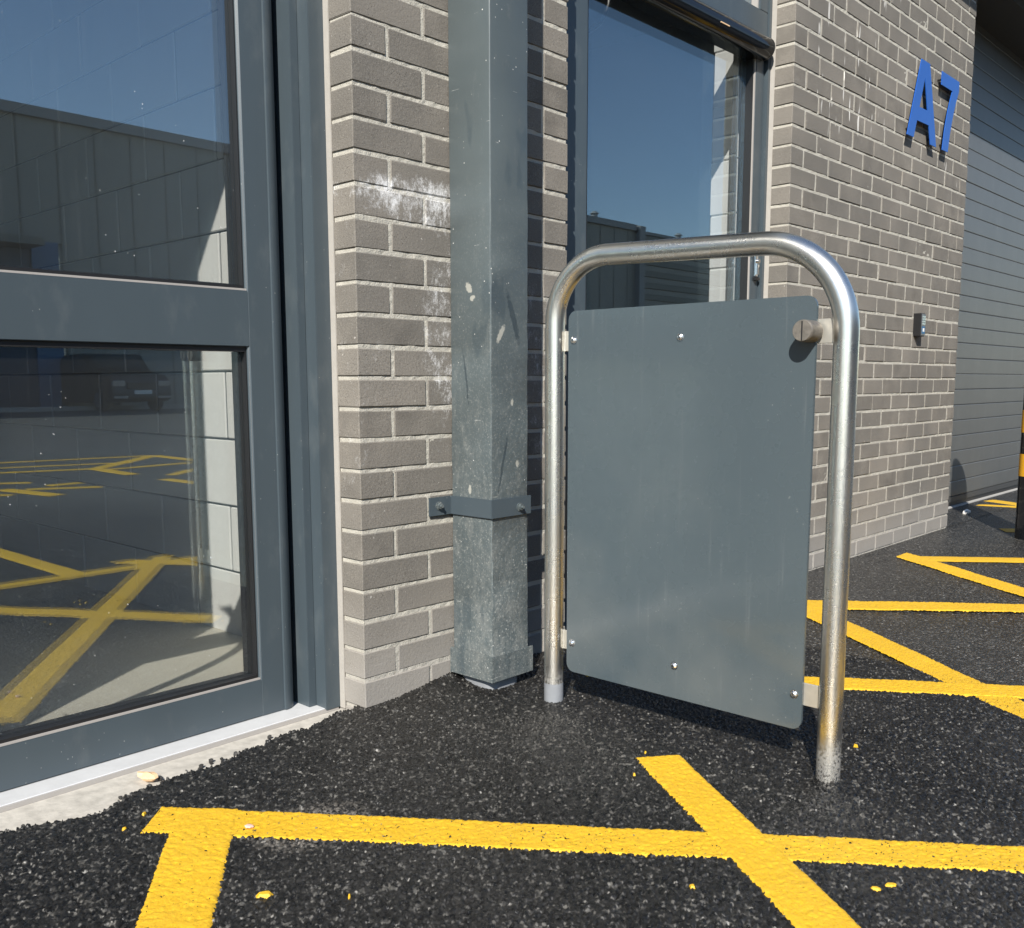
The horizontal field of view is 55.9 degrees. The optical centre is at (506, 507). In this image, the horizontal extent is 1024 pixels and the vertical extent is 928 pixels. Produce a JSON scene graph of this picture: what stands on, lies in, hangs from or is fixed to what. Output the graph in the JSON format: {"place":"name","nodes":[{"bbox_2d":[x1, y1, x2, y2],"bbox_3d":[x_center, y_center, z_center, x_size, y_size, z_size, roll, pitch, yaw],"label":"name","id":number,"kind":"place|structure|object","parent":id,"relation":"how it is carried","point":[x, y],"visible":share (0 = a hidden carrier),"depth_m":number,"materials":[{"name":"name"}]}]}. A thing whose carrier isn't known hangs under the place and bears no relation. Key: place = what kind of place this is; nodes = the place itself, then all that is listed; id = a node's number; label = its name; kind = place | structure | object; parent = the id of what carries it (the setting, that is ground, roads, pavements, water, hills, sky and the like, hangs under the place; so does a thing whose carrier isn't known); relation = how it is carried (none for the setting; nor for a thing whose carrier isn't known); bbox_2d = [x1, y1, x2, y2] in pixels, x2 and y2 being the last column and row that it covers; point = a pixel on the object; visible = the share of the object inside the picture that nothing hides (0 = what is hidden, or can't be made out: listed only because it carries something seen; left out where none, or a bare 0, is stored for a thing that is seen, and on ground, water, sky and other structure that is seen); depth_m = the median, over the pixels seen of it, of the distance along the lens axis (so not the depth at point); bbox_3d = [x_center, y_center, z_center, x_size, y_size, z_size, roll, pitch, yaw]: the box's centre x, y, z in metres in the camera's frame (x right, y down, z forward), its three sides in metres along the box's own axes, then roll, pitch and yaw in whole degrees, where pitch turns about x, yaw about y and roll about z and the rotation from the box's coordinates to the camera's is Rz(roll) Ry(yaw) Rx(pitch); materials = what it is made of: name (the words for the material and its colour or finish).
{"place":"outdoors","nodes":[
{"label":"outdoors","id":0,"kind":"place"},
{"bbox_2d":[0,0,239,622],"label":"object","id":1,"kind":"structure","parent":0,"point":[219,232],"depth_m":3.49,"materials":[{"name":"grey"}]},
{"bbox_2d":[0,558,243,731],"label":"interior floor","id":2,"kind":"structure","parent":0,"point":[67,647],"depth_m":3.01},
{"bbox_2d":[0,0,241,635],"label":"block wall","id":3,"kind":"structure","parent":2,"relation":"on","point":[184,134],"depth_m":3.52,"materials":[{"name":"white"}]},
{"bbox_2d":[0,645,1023,927],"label":"asphalt surface","id":4,"kind":"object","parent":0,"point":[460,747],"visible":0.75,"depth_m":1.85,"materials":[{"name":"black asphalt"}]},
{"bbox_2d":[256,891,272,898],"bbox_3d":[-0.386,0.618,1.541,0.028,0.007,0.018,-3,8,-23],"label":"paint drip","id":5,"kind":"object","parent":4,"relation":"on","point":[265,894],"visible":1,"depth_m":1.54},
{"bbox_2d":[544,231,859,782],"bbox_3d":[0.381,-0.006,2.151,0.778,1.175,0.082,7,10,43],"label":"hoop guard","id":6,"kind":"object","parent":4,"relation":"on","point":[690,442],"visible":0.98,"depth_m":2.11,"materials":[{"name":"silver metal"}]},
{"bbox_2d":[635,755,860,927],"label":"yellow line","id":7,"kind":"object","parent":4,"relation":"on","point":[796,895],"visible":1,"depth_m":1.68,"materials":[{"name":"paint"}]},
{"bbox_2d":[586,675,1023,698],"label":"yellow line","id":8,"kind":"object","parent":4,"relation":"on","point":[948,688],"visible":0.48,"depth_m":2.57,"materials":[{"name":"paint"}]},
{"bbox_2d":[871,886,880,890],"bbox_3d":[0.594,0.614,1.552,0.020,0.007,0.012,0,7,4],"label":"paint drip","id":9,"kind":"object","parent":4,"relation":"on","point":[876,888],"visible":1,"depth_m":1.55},
{"bbox_2d":[885,882,896,887],"bbox_3d":[0.623,0.613,1.563,0.025,0.007,0.013,0,7,3],"label":"paint drip","id":10,"kind":"object","parent":4,"relation":"on","point":[890,884],"visible":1,"depth_m":1.56},
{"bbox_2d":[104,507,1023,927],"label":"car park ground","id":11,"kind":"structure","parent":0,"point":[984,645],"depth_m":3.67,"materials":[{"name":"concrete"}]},
{"bbox_2d":[135,807,237,927],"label":"yellow line","id":12,"kind":"object","parent":11,"relation":"on","point":[191,869],"visible":1,"depth_m":1.61,"materials":[{"name":"paint"}]},
{"bbox_2d":[140,806,1023,872],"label":"yellow line","id":13,"kind":"object","parent":11,"relation":"on","point":[646,842],"visible":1,"depth_m":1.72,"materials":[{"name":"paint"}]},
{"bbox_2d":[245,824,253,828],"bbox_3d":[-0.473,0.586,1.774,0.019,0.006,0.013,4,9,30],"label":"sealant chip","id":14,"kind":"object","parent":13,"relation":"on","point":[251,826],"visible":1,"depth_m":1.77,"materials":[{"name":"beige"}]},
{"bbox_2d":[807,604,1023,717],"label":"yellow line","id":15,"kind":"object","parent":11,"relation":"on","point":[907,656],"visible":0.8,"depth_m":2.82,"materials":[{"name":"paint"}]},
{"bbox_2d":[807,600,1023,612],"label":"yellow line","id":16,"kind":"object","parent":11,"relation":"on","point":[917,606],"visible":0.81,"depth_m":3.49,"materials":[{"name":"paint"}]},
{"bbox_2d":[896,552,1023,596],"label":"yellow line","id":17,"kind":"object","parent":11,"relation":"on","point":[982,579],"visible":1,"depth_m":4.08,"materials":[{"name":"paint"}]},
{"bbox_2d":[920,556,1023,562],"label":"yellow line","id":18,"kind":"object","parent":11,"relation":"on","point":[973,559],"visible":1,"depth_m":4.42,"materials":[{"name":"paint"}]},
{"bbox_2d":[946,490,1016,526],"bbox_3d":[4.091,-0.142,7.332,0.262,0.001,5.080,7,10,43],"label":"roller door apron","id":19,"kind":"object","parent":11,"relation":"on","point":[955,516],"visible":0.5,"depth_m":6.16,"materials":[{"name":"concrete"}]},
{"bbox_2d":[977,504,1015,507],"bbox_3d":[3.991,0.039,5.941,2.013,0.005,0.106,4,8,26],"label":"yellow line","id":20,"kind":"object","parent":11,"relation":"on","point":[997,505],"visible":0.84,"depth_m":6.33,"materials":[{"name":"paint"}]},
{"bbox_2d":[987,500,1015,505],"bbox_3d":[3.671,0.081,5.631,0.149,0.005,2.207,-3,8,-20],"label":"yellow line","id":21,"kind":"object","parent":11,"relation":"on","point":[1004,502],"visible":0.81,"depth_m":6.49,"materials":[{"name":"paint"}]},
{"bbox_2d":[999,528,1014,531],"bbox_3d":[3.587,0.137,5.189,1.754,0.005,0.141,1,7,8],"label":"yellow line","id":22,"kind":"object","parent":11,"relation":"on","point":[1008,529],"visible":0.61,"depth_m":5.31,"materials":[{"name":"paint"}]},
{"bbox_2d":[1014,397,1023,539],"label":"bollard","id":23,"kind":"object","parent":11,"relation":"on","point":[1019,527],"visible":0.86,"depth_m":4.99,"materials":[{"name":"black metal"}]},
{"bbox_2d":[586,0,714,309],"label":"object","id":24,"kind":"structure","parent":0,"point":[650,113],"depth_m":6.33,"materials":[{"name":"clear glass"}]},
{"bbox_2d":[962,509,970,514],"bbox_3d":[2.834,0.031,5.952,0.045,0.036,0.075,3,8,24],"label":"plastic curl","id":25,"kind":"object","parent":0,"point":[967,511],"visible":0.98,"depth_m":5.95,"materials":[{"name":"white plastic"}]},
{"label":"ground","id":26,"kind":"structure","parent":0,"visible":0},
{"bbox_2d":[0,707,343,830],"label":"concrete sill","id":27,"kind":"structure","parent":26,"relation":"on","point":[92,799],"depth_m":2.00,"materials":[{"name":"grey concrete"}]},
{"bbox_2d":[137,771,157,781],"bbox_3d":[-0.757,0.565,2.027,0.054,0.021,0.028,3,8,25],"label":"pebble","id":28,"kind":"object","parent":27,"relation":"on","point":[148,776],"visible":1,"depth_m":2.02,"materials":[{"name":"beige stone"}]},
{"bbox_2d":[8,728,306,830],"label":"asphalt crumbs","id":29,"kind":"object","parent":27,"relation":"on","point":[160,778],"visible":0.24,"depth_m":2.10,"materials":[{"name":"black asphalt"}]},
{"bbox_2d":[0,0,345,812],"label":"glazed door","id":30,"kind":"structure","parent":27,"relation":"on","point":[266,316],"depth_m":2.29,"materials":[{"name":"grey metal"}]},
{"bbox_2d":[328,0,567,709],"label":"brick pier","id":31,"kind":"structure","parent":26,"relation":"on","point":[389,80],"depth_m":2.41,"materials":[{"name":"grey brick"}]},
{"bbox_2d":[429,0,532,689],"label":"downpipe guard","id":32,"kind":"object","parent":31,"relation":"attached to","point":[487,503],"visible":1,"depth_m":2.46,"materials":[{"name":"metal"}]},
{"bbox_2d":[763,0,976,570],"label":"brick pier","id":33,"kind":"structure","parent":26,"relation":"on","point":[868,193],"depth_m":4.47,"materials":[{"name":"grey brick"}]},
{"bbox_2d":[913,313,925,336],"bbox_3d":[2.056,-0.909,4.812,0.044,0.113,0.057,7,10,43],"label":"keypad","id":34,"kind":"object","parent":33,"relation":"attached to","point":[919,319],"visible":1,"depth_m":4.79,"materials":[{"name":"black plastic"}]},
{"bbox_2d":[905,59,935,147],"bbox_3d":[1.971,-1.930,4.597,0.031,0.364,0.374,7,10,43],"label":"sign letter","id":35,"kind":"object","parent":33,"relation":"attached to","point":[921,115],"visible":1,"depth_m":4.57,"materials":[{"name":"blue plastic"}]},
{"bbox_2d":[937,71,959,151],"bbox_3d":[2.203,-1.968,4.843,0.031,0.362,0.246,7,10,43],"label":"sign number","id":36,"kind":"object","parent":33,"relation":"attached to","point":[950,83],"visible":1,"depth_m":4.83,"materials":[{"name":"blue plastic"}]},
{"bbox_2d":[975,0,1023,60],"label":"lintel","id":37,"kind":"structure","parent":33,"relation":"on","point":[1002,21],"depth_m":5.86,"materials":[{"name":"grey metal"}]},
{"bbox_2d":[948,488,1016,508],"bbox_3d":[3.851,-0.122,7.370,0.138,0.061,4.755,7,10,43],"label":"roller door sill","id":38,"kind":"structure","parent":26,"relation":"on","point":[978,499],"depth_m":6.68,"materials":[{"name":"grey metal"}]},
{"bbox_2d":[948,22,1023,506],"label":"roller door","id":39,"kind":"structure","parent":38,"relation":"on","point":[986,430],"depth_m":6.48,"materials":[{"name":"grey metal"}]},
{"label":"interior floor","id":40,"kind":"structure","parent":0,"visible":0},
{"bbox_2d":[563,0,776,629],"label":"entrance door","id":41,"kind":"structure","parent":40,"relation":"on","point":[742,29],"depth_m":3.60,"materials":[{"name":"grey metal"}]},
{"bbox_2d":[588,0,610,33],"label":"cable loop","id":42,"kind":"object","parent":41,"relation":"hanging from","point":[601,20],"visible":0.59,"depth_m":3.31,"materials":[{"name":"black plastic"}]},
{"bbox_2d":[709,45,770,301],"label":"block wall","id":43,"kind":"structure","parent":40,"relation":"on","point":[720,165],"depth_m":3.98,"materials":[{"name":"white concrete"}]}
]}

